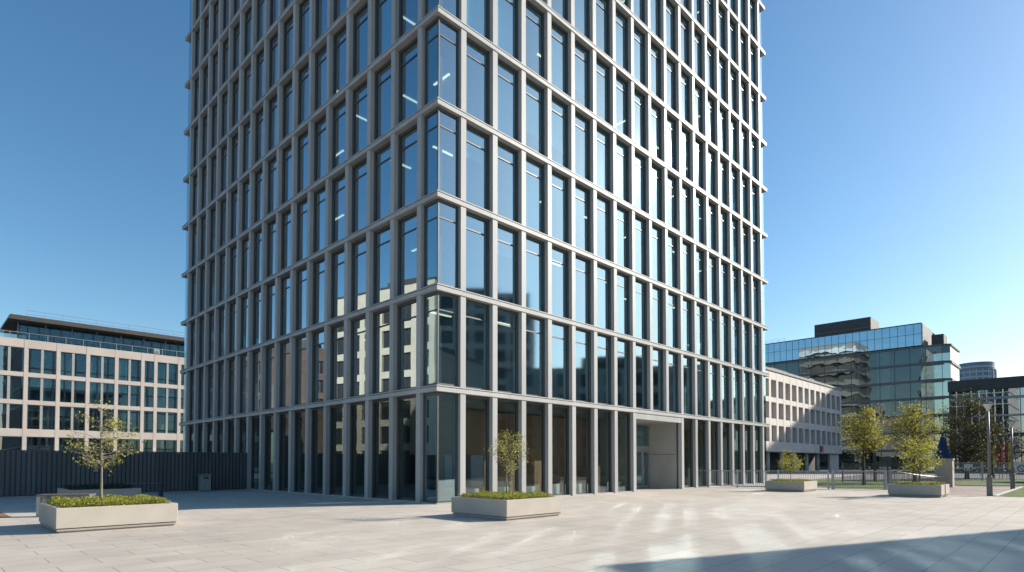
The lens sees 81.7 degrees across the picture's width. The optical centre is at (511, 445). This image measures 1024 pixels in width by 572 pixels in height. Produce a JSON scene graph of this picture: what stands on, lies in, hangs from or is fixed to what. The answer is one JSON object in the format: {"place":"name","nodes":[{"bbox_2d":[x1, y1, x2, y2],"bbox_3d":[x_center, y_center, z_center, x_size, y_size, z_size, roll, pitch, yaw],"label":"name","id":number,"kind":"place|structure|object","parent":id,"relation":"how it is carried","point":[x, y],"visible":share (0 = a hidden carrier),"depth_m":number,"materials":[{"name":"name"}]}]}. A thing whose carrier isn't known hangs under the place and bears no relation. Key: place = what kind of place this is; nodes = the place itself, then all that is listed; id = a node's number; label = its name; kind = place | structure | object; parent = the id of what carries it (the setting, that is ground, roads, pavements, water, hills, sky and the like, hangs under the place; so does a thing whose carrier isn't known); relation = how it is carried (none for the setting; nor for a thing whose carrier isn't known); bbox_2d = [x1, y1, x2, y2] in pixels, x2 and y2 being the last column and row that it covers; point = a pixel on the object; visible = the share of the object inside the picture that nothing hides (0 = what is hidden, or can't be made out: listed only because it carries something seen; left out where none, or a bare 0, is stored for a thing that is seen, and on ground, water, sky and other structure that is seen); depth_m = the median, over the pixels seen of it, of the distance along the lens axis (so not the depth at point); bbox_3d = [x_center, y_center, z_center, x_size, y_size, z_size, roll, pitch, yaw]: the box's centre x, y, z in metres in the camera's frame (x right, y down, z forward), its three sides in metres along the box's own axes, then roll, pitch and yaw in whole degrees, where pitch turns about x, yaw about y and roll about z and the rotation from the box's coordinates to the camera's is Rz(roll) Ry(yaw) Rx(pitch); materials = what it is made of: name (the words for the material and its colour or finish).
{"place":"outdoors","nodes":[
{"label":"outdoors","id":0,"kind":"place"},
{"bbox_2d":[0,310,258,472],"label":"office block","id":1,"kind":"structure","parent":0,"point":[56,376],"depth_m":86.40,"materials":[{"name":"beige stone"}]},
{"bbox_2d":[0,403,22,428],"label":"window","id":2,"kind":"structure","parent":1,"relation":"in","point":[11,415],"depth_m":79.96,"materials":[{"name":"blue glass"}]},
{"bbox_2d":[0,375,23,399],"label":"window","id":3,"kind":"structure","parent":1,"relation":"in","point":[11,387],"depth_m":80.04,"materials":[{"name":"blue glass"}]},
{"bbox_2d":[0,345,23,371],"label":"window","id":4,"kind":"structure","parent":1,"relation":"in","point":[11,358],"depth_m":80.12,"materials":[{"name":"blue glass"}]},
{"bbox_2d":[26,404,54,429],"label":"window","id":5,"kind":"structure","parent":1,"relation":"in","point":[38,416],"depth_m":82.12,"materials":[{"name":"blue glass"}]},
{"bbox_2d":[27,377,55,401],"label":"window","id":6,"kind":"structure","parent":1,"relation":"in","point":[38,389],"depth_m":82.26,"materials":[{"name":"blue glass"}]},
{"bbox_2d":[28,348,56,374],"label":"window","id":7,"kind":"structure","parent":1,"relation":"in","point":[39,361],"depth_m":82.36,"materials":[{"name":"blue glass"}]},
{"bbox_2d":[59,406,84,430],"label":"window","id":8,"kind":"structure","parent":1,"relation":"in","point":[67,420],"depth_m":84.60,"materials":[{"name":"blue glass"}]},
{"bbox_2d":[59,379,85,402],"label":"window","id":9,"kind":"structure","parent":1,"relation":"in","point":[71,391],"depth_m":84.75,"materials":[{"name":"blue glass"}]},
{"bbox_2d":[60,352,85,376],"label":"window","id":10,"kind":"structure","parent":1,"relation":"in","point":[71,364],"depth_m":84.83,"materials":[{"name":"blue glass"}]},
{"bbox_2d":[88,408,113,431],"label":"window","id":11,"kind":"structure","parent":1,"relation":"in","point":[93,412],"depth_m":87.03,"materials":[{"name":"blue glass"}]},
{"bbox_2d":[89,382,114,404],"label":"window","id":12,"kind":"structure","parent":1,"relation":"in","point":[97,391],"depth_m":87.22,"materials":[{"name":"blue glass"}]},
{"bbox_2d":[90,355,114,379],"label":"window","id":13,"kind":"structure","parent":1,"relation":"in","point":[102,367],"depth_m":87.35,"materials":[{"name":"blue glass"}]},
{"bbox_2d":[117,409,139,431],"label":"window","id":14,"kind":"structure","parent":1,"relation":"in","point":[131,417],"depth_m":89.66,"materials":[{"name":"blue glass"}]},
{"bbox_2d":[118,384,140,406],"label":"window","id":15,"kind":"structure","parent":1,"relation":"in","point":[128,395],"depth_m":89.73,"materials":[{"name":"blue glass"}]},
{"bbox_2d":[118,358,140,381],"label":"window","id":16,"kind":"structure","parent":1,"relation":"in","point":[128,369],"depth_m":89.82,"materials":[{"name":"blue glass"}]},
{"bbox_2d":[156,412,176,433],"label":"window","id":17,"kind":"structure","parent":1,"relation":"in","point":[166,422],"depth_m":93.26,"materials":[{"name":"blue glass"}]},
{"bbox_2d":[157,387,177,408],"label":"window","id":18,"kind":"structure","parent":1,"relation":"in","point":[166,397],"depth_m":93.39,"materials":[{"name":"blue glass"}]},
{"bbox_2d":[157,362,177,384],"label":"window","id":19,"kind":"structure","parent":1,"relation":"in","point":[167,373],"depth_m":93.49,"materials":[{"name":"blue glass"}]},
{"bbox_2d":[0,480,1023,571],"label":"plaza","id":20,"kind":"structure","parent":0,"point":[729,529],"depth_m":14.01,"materials":[{"name":"grey concrete"}]},
{"bbox_2d":[57,487,140,498],"bbox_3d":[-18.115,2.189,25.986,2.600,0.620,2.600,-2,-2,44],"label":"planter","id":21,"kind":"object","parent":20,"relation":"on","point":[131,491],"visible":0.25,"depth_m":25.21,"materials":[{"name":"concrete"}]},
{"bbox_2d":[39,501,177,532],"bbox_3d":[-11.216,1.914,16.455,2.720,0.620,2.720,-2,-2,44],"label":"planter","id":22,"kind":"object","parent":20,"relation":"on","point":[72,519],"visible":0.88,"depth_m":15.42,"materials":[{"name":"concrete"}]},
{"bbox_2d":[61,398,145,503],"bbox_3d":[-11.204,0.168,16.309,1.943,3.003,1.918,1,-2,-35],"label":"young tree","id":23,"kind":"object","parent":22,"relation":"on","point":[101,455],"visible":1,"depth_m":16.38,"materials":[{"name":"green plant"}]},
{"bbox_2d":[46,494,170,507],"bbox_3d":[-11.217,1.537,16.470,2.519,0.308,2.508,-2,-2,44],"label":"hedge","id":24,"kind":"object","parent":22,"relation":"on","point":[89,501],"visible":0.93,"depth_m":15.99,"materials":[{"name":"green plant"}]},
{"bbox_2d":[0,450,246,496],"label":"fence","id":25,"kind":"object","parent":20,"relation":"on","point":[28,473],"visible":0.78,"depth_m":33.65,"materials":[{"name":"metal"}]},
{"bbox_2d":[179,0,769,503],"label":"office tower","id":26,"kind":"structure","parent":20,"relation":"on","point":[347,228],"depth_m":34.37,"materials":[{"name":"metal"}]},
{"bbox_2d":[279,340,289,407],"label":"window","id":27,"kind":"structure","parent":26,"relation":"in","point":[284,346],"depth_m":35.62,"materials":[{"name":"grey glass"}]},
{"bbox_2d":[282,142,291,203],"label":"window","id":28,"kind":"structure","parent":26,"relation":"in","point":[287,151],"depth_m":35.98,"materials":[{"name":"blue glass"}]},
{"bbox_2d":[295,335,305,404],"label":"window","id":29,"kind":"structure","parent":26,"relation":"in","point":[300,349],"depth_m":34.16,"materials":[{"name":"grey glass"}]},
{"bbox_2d":[296,265,306,330],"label":"window","id":30,"kind":"structure","parent":26,"relation":"in","point":[301,274],"depth_m":34.28,"materials":[{"name":"blue glass"}]},
{"bbox_2d":[296,197,306,261],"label":"window","id":31,"kind":"structure","parent":26,"relation":"in","point":[301,253],"depth_m":34.40,"materials":[{"name":"blue glass"}]},
{"bbox_2d":[297,129,307,193],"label":"window","id":32,"kind":"structure","parent":26,"relation":"in","point":[302,160],"depth_m":34.50,"materials":[{"name":"blue glass"}]},
{"bbox_2d":[298,61,308,125],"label":"window","id":33,"kind":"structure","parent":26,"relation":"in","point":[303,74],"depth_m":34.65,"materials":[{"name":"blue glass"}]},
{"bbox_2d":[312,329,323,402],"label":"window","id":34,"kind":"structure","parent":26,"relation":"in","point":[318,336],"depth_m":32.70,"materials":[{"name":"grey glass"}]},
{"bbox_2d":[312,257,324,324],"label":"window","id":35,"kind":"structure","parent":26,"relation":"in","point":[319,265],"depth_m":32.82,"materials":[{"name":"blue glass"}]},
{"bbox_2d":[313,185,324,252],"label":"window","id":36,"kind":"structure","parent":26,"relation":"in","point":[319,195],"depth_m":32.94,"materials":[{"name":"blue glass"}]},
{"bbox_2d":[314,114,325,181],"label":"window","id":37,"kind":"structure","parent":26,"relation":"in","point":[320,125],"depth_m":33.07,"materials":[{"name":"blue glass"}]},
{"bbox_2d":[315,42,326,110],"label":"window","id":38,"kind":"structure","parent":26,"relation":"in","point":[321,56],"depth_m":33.16,"materials":[{"name":"blue glass"}]},
{"bbox_2d":[330,323,343,399],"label":"window","id":39,"kind":"structure","parent":26,"relation":"in","point":[337,331],"depth_m":31.24,"materials":[{"name":"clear glass"}]},
{"bbox_2d":[331,247,343,318],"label":"window","id":40,"kind":"structure","parent":26,"relation":"in","point":[337,257],"depth_m":31.38,"materials":[{"name":"blue glass"}]},
{"bbox_2d":[332,172,344,243],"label":"window","id":41,"kind":"structure","parent":26,"relation":"in","point":[338,183],"depth_m":31.47,"materials":[{"name":"blue glass"}]},
{"bbox_2d":[332,97,345,168],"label":"window","id":42,"kind":"structure","parent":26,"relation":"in","point":[339,110],"depth_m":31.59,"materials":[{"name":"blue glass"}]},
{"bbox_2d":[333,23,345,94],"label":"window","id":43,"kind":"structure","parent":26,"relation":"in","point":[339,38],"depth_m":31.71,"materials":[{"name":"blue glass"}]},
{"bbox_2d":[350,315,365,396],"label":"window","id":44,"kind":"structure","parent":26,"relation":"in","point":[358,325],"depth_m":29.78,"materials":[{"name":"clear glass"}]},
{"bbox_2d":[351,236,365,311],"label":"window","id":45,"kind":"structure","parent":26,"relation":"in","point":[358,248],"depth_m":29.92,"materials":[{"name":"blue glass"}]},
{"bbox_2d":[352,79,366,155],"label":"window","id":46,"kind":"structure","parent":26,"relation":"in","point":[359,118],"depth_m":30.13,"materials":[{"name":"blue glass"}]},
{"bbox_2d":[352,157,366,232],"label":"window","id":47,"kind":"structure","parent":26,"relation":"in","point":[359,170],"depth_m":30.01,"materials":[{"name":"blue glass"}]},
{"bbox_2d":[353,1,367,77],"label":"window","id":48,"kind":"structure","parent":26,"relation":"in","point":[360,18],"depth_m":30.25,"materials":[{"name":"blue glass"}]},
{"bbox_2d":[372,399,388,498],"bbox_3d":[-6.061,0.179,28.006,1.758,4.714,0.175,-2,-2,44],"label":"window","id":49,"kind":"structure","parent":26,"relation":"in","point":[383,400],"depth_m":28.55,"materials":[{"name":"grey metal"}]},
{"bbox_2d":[372,308,389,393],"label":"window","id":50,"kind":"structure","parent":26,"relation":"in","point":[381,319],"depth_m":28.32,"materials":[{"name":"grey glass"}]},
{"bbox_2d":[373,224,389,303],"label":"window","id":51,"kind":"structure","parent":26,"relation":"in","point":[381,245],"depth_m":28.44,"materials":[{"name":"blue glass"}]},
{"bbox_2d":[374,141,390,221],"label":"window","id":52,"kind":"structure","parent":26,"relation":"in","point":[382,156],"depth_m":28.55,"materials":[{"name":"blue glass"}]},
{"bbox_2d":[374,59,390,139],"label":"window","id":53,"kind":"structure","parent":26,"relation":"in","point":[382,98],"depth_m":28.67,"materials":[{"name":"blue glass"}]},
{"bbox_2d":[375,0,390,58],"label":"window","id":54,"kind":"structure","parent":26,"relation":"in","point":[382,7],"depth_m":28.83,"materials":[{"name":"blue glass"}]},
{"bbox_2d":[396,395,415,500],"bbox_3d":[-4.593,0.137,26.563,1.758,4.714,0.175,-2,-2,44],"label":"window","id":55,"kind":"structure","parent":26,"relation":"in","point":[398,485],"depth_m":27.11,"materials":[{"name":"black metal"}]},
{"bbox_2d":[397,299,415,389],"bbox_3d":[-4.593,-4.501,26.697,1.758,3.987,0.175,-2,-2,44],"label":"window","id":56,"kind":"structure","parent":26,"relation":"in","point":[406,312],"depth_m":26.87,"materials":[{"name":"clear glass"}]},
{"bbox_2d":[398,211,416,295],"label":"window","id":57,"kind":"structure","parent":26,"relation":"in","point":[407,225],"depth_m":26.97,"materials":[{"name":"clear glass"}]},
{"bbox_2d":[398,124,416,208],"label":"window","id":58,"kind":"structure","parent":26,"relation":"in","point":[407,141],"depth_m":27.11,"materials":[{"name":"blue glass"}]},
{"bbox_2d":[399,36,417,122],"bbox_3d":[-4.593,-16.570,27.044,1.758,3.684,0.175,-2,-2,44],"label":"window","id":59,"kind":"structure","parent":26,"relation":"in","point":[408,55],"depth_m":27.21,"materials":[{"name":"blue glass"}]},
{"bbox_2d":[423,392,457,502],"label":"corner window","id":60,"kind":"structure","parent":26,"relation":"in","point":[426,396],"depth_m":25.64,"materials":[{"name":"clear glass"}]},
{"bbox_2d":[424,291,457,386],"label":"corner window","id":61,"kind":"structure","parent":26,"relation":"in","point":[427,310],"depth_m":25.77,"materials":[{"name":"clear glass"}]},
{"bbox_2d":[424,199,457,287],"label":"corner window","id":62,"kind":"structure","parent":26,"relation":"in","point":[427,219],"depth_m":25.88,"materials":[{"name":"blue glass"}]},
{"bbox_2d":[424,107,457,197],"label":"corner window","id":63,"kind":"structure","parent":26,"relation":"in","point":[427,162],"depth_m":25.99,"materials":[{"name":"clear glass"}]},
{"bbox_2d":[425,16,458,106],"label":"corner window","id":64,"kind":"structure","parent":26,"relation":"in","point":[428,39],"depth_m":26.11,"materials":[{"name":"blue glass"}]},
{"bbox_2d":[466,124,489,210],"bbox_3d":[-1.731,-12.594,27.054,0.330,3.684,1.630,-2,-2,44],"label":"window","id":65,"kind":"structure","parent":26,"relation":"in","point":[475,150],"depth_m":27.45,"materials":[{"name":"blue glass"}]},
{"bbox_2d":[466,37,489,124],"bbox_3d":[-1.676,-16.568,27.114,0.175,3.684,1.630,-2,-2,44],"label":"window","id":66,"kind":"structure","parent":26,"relation":"in","point":[469,41],"depth_m":27.60,"materials":[{"name":"grey metal"}]},
{"bbox_2d":[498,58,517,140],"bbox_3d":[-0.378,-16.527,28.545,0.330,3.684,1.630,-2,-2,44],"label":"window","id":67,"kind":"structure","parent":26,"relation":"in","point":[505,84],"depth_m":28.85,"materials":[{"name":"blue glass"}]},
{"bbox_2d":[498,224,517,304],"bbox_3d":[-0.378,-8.582,28.316,0.330,3.684,1.630,-2,-2,44],"label":"window","id":68,"kind":"structure","parent":26,"relation":"in","point":[505,245],"depth_m":28.71,"materials":[{"name":"blue glass"}]},
{"bbox_2d":[498,0,517,59],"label":"window","id":69,"kind":"structure","parent":26,"relation":"in","point":[504,6],"depth_m":29.01,"materials":[{"name":"blue glass"}]},
{"bbox_2d":[526,77,543,154],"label":"window","id":70,"kind":"structure","parent":26,"relation":"in","point":[532,97],"depth_m":30.29,"materials":[{"name":"blue glass"}]},
{"bbox_2d":[526,315,544,396],"bbox_3d":[1.031,-4.420,29.518,0.175,3.987,1.630,-2,-2,44],"label":"window frame","id":71,"kind":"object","parent":26,"relation":"in","point":[542,321],"depth_m":30.02,"materials":[{"name":"black metal"}]},
{"bbox_2d":[526,156,544,233],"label":"window","id":72,"kind":"structure","parent":26,"relation":"in","point":[532,173],"depth_m":30.18,"materials":[{"name":"blue glass"}]},
{"bbox_2d":[526,235,544,311],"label":"window","id":73,"kind":"structure","parent":26,"relation":"in","point":[532,250],"depth_m":30.06,"materials":[{"name":"blue glass"}]},
{"bbox_2d":[551,20,567,94],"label":"window","id":74,"kind":"structure","parent":26,"relation":"in","point":[556,40],"depth_m":31.75,"materials":[{"name":"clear glass"}]},
{"bbox_2d":[552,95,567,168],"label":"window","id":75,"kind":"structure","parent":26,"relation":"in","point":[557,113],"depth_m":31.68,"materials":[{"name":"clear glass"}]},
{"bbox_2d":[552,170,568,243],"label":"window","id":76,"kind":"structure","parent":26,"relation":"in","point":[557,185],"depth_m":31.61,"materials":[{"name":"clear glass"}]},
{"bbox_2d":[575,39,589,109],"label":"window","id":77,"kind":"structure","parent":26,"relation":"in","point":[579,57],"depth_m":33.19,"materials":[{"name":"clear glass"}]},
{"bbox_2d":[596,125,609,191],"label":"window","id":78,"kind":"structure","parent":26,"relation":"in","point":[601,144],"depth_m":34.46,"materials":[{"name":"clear glass"}]},
{"bbox_2d":[597,264,610,329],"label":"window","id":79,"kind":"structure","parent":26,"relation":"in","point":[601,320],"depth_m":34.22,"materials":[{"name":"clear glass"}]},
{"bbox_2d":[616,8,627,71],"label":"window","id":80,"kind":"structure","parent":26,"relation":"in","point":[619,24],"depth_m":36.08,"materials":[{"name":"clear glass"}]},
{"bbox_2d":[616,138,628,202],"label":"window","id":81,"kind":"structure","parent":26,"relation":"in","point":[619,152],"depth_m":35.84,"materials":[{"name":"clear glass"}]},
{"bbox_2d":[617,205,628,268],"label":"window","id":82,"kind":"structure","parent":26,"relation":"in","point":[620,217],"depth_m":35.74,"materials":[{"name":"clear glass"}]},
{"bbox_2d":[617,272,629,334],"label":"window","id":83,"kind":"structure","parent":26,"relation":"in","point":[620,281],"depth_m":35.61,"materials":[{"name":"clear glass"}]},
{"bbox_2d":[634,25,644,85],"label":"window","id":84,"kind":"structure","parent":26,"relation":"in","point":[637,43],"depth_m":37.45,"materials":[{"name":"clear glass"}]},
{"bbox_2d":[635,279,646,339],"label":"window","id":85,"kind":"structure","parent":26,"relation":"in","point":[638,302],"depth_m":37.00,"materials":[{"name":"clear glass"}]},
{"bbox_2d":[635,215,646,275],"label":"window","id":86,"kind":"structure","parent":26,"relation":"in","point":[638,230],"depth_m":37.11,"materials":[{"name":"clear glass"}]},
{"bbox_2d":[451,495,561,520],"bbox_3d":[-0.175,2.002,19.515,2.580,0.620,2.580,-2,-2,44],"label":"planter","id":87,"kind":"object","parent":20,"relation":"on","point":[504,510],"visible":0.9,"depth_m":18.54,"materials":[{"name":"concrete"}]},
{"bbox_2d":[483,429,528,492],"bbox_3d":[-0.074,0.598,19.420,1.699,2.324,1.910,-1,-2,31],"label":"young tree","id":88,"kind":"object","parent":87,"relation":"on","point":[506,452],"visible":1,"depth_m":19.48,"materials":[{"name":"green plant"}]},
{"bbox_2d":[459,490,553,499],"bbox_3d":[-0.175,1.638,19.518,2.374,0.288,2.374,-2,-2,44],"label":"hedge","id":89,"kind":"object","parent":87,"relation":"on","point":[509,495],"visible":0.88,"depth_m":19.04,"materials":[{"name":"green plant"}]},
{"bbox_2d":[698,470,829,488],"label":"railing","id":90,"kind":"object","parent":20,"relation":"on","point":[827,471],"visible":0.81,"depth_m":40.92,"materials":[{"name":"metal"}]},
{"bbox_2d":[765,480,816,491],"bbox_3d":[17.236,2.493,36.570,2.300,0.620,2.300,-2,-2,44],"label":"planter","id":91,"kind":"object","parent":20,"relation":"on","point":[795,486],"visible":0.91,"depth_m":35.71,"materials":[{"name":"concrete"}]},
{"bbox_2d":[888,483,949,497],"bbox_3d":[21.286,2.333,30.992,2.300,0.620,2.300,-2,-2,44],"label":"planter","id":92,"kind":"object","parent":20,"relation":"on","point":[935,491],"visible":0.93,"depth_m":30.16,"materials":[{"name":"concrete"}]},
{"bbox_2d":[892,436,947,484],"bbox_3d":[21.335,0.772,31.038,2.502,2.645,2.263,-1,-2,25],"label":"young tree","id":93,"kind":"object","parent":92,"relation":"on","point":[919,463],"visible":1,"depth_m":30.93,"materials":[{"name":"green plant"}]},
{"bbox_2d":[0,0,1023,462],"label":"sky","id":94,"kind":"structure","parent":0,"point":[893,130],"materials":[{"name":"blue"}]},
{"bbox_2d":[254,463,1023,496],"bbox_3d":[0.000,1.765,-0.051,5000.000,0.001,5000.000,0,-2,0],"label":"ground","id":95,"kind":"structure","parent":0,"point":[868,477],"depth_m":74.71,"materials":[{"name":"concrete"}]},
{"bbox_2d":[636,356,841,473],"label":"office block","id":96,"kind":"structure","parent":95,"relation":"on","point":[803,415],"depth_m":103.83,"materials":[{"name":"beige concrete"}]},
{"bbox_2d":[933,388,1009,478],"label":"street tree","id":97,"kind":"object","parent":95,"relation":"on","point":[965,448],"visible":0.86,"depth_m":61.33,"materials":[{"name":"green plant"}]},
{"bbox_2d":[953,418,1023,477],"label":"street tree","id":98,"kind":"object","parent":95,"relation":"on","point":[1017,444],"visible":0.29,"depth_m":65.11,"materials":[{"name":"green plant"}]},
{"bbox_2d":[636,472,883,489],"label":"pavement","id":99,"kind":"structure","parent":0,"point":[773,475],"depth_m":74.37,"materials":[{"name":"grey concrete"}]},
{"bbox_2d":[722,317,960,468],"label":"glass building","id":100,"kind":"structure","parent":0,"point":[862,362],"depth_m":157.83,"materials":[{"name":"glass"}]},
{"bbox_2d":[813,480,910,488],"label":"lawn","id":101,"kind":"structure","parent":0,"point":[844,483],"depth_m":47.00,"materials":[{"name":"green plant"}]},
{"bbox_2d":[835,404,893,484],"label":"street tree","id":102,"kind":"object","parent":101,"relation":"on","point":[865,432],"visible":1,"depth_m":45.65,"materials":[{"name":"green plant"}]},
{"bbox_2d":[841,462,935,482],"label":"railing","id":103,"kind":"object","parent":101,"relation":"on","point":[887,463],"visible":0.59,"depth_m":50.37,"materials":[{"name":"metal"}]},
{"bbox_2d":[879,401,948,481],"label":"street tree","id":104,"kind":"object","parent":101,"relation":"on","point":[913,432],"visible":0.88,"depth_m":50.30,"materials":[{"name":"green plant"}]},
{"bbox_2d":[959,361,996,380],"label":"round tower","id":105,"kind":"structure","parent":0,"point":[977,370],"depth_m":495.82,"materials":[{"name":"blue glass"}]},
{"bbox_2d":[948,486,1016,495],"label":"path","id":106,"kind":"structure","parent":0,"point":[966,491],"depth_m":37.10,"materials":[{"name":"beige concrete"}]},
{"bbox_2d":[948,376,1023,470],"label":"glass block","id":107,"kind":"structure","parent":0,"point":[1006,394],"depth_m":117.76,"materials":[{"name":"grey glass"}]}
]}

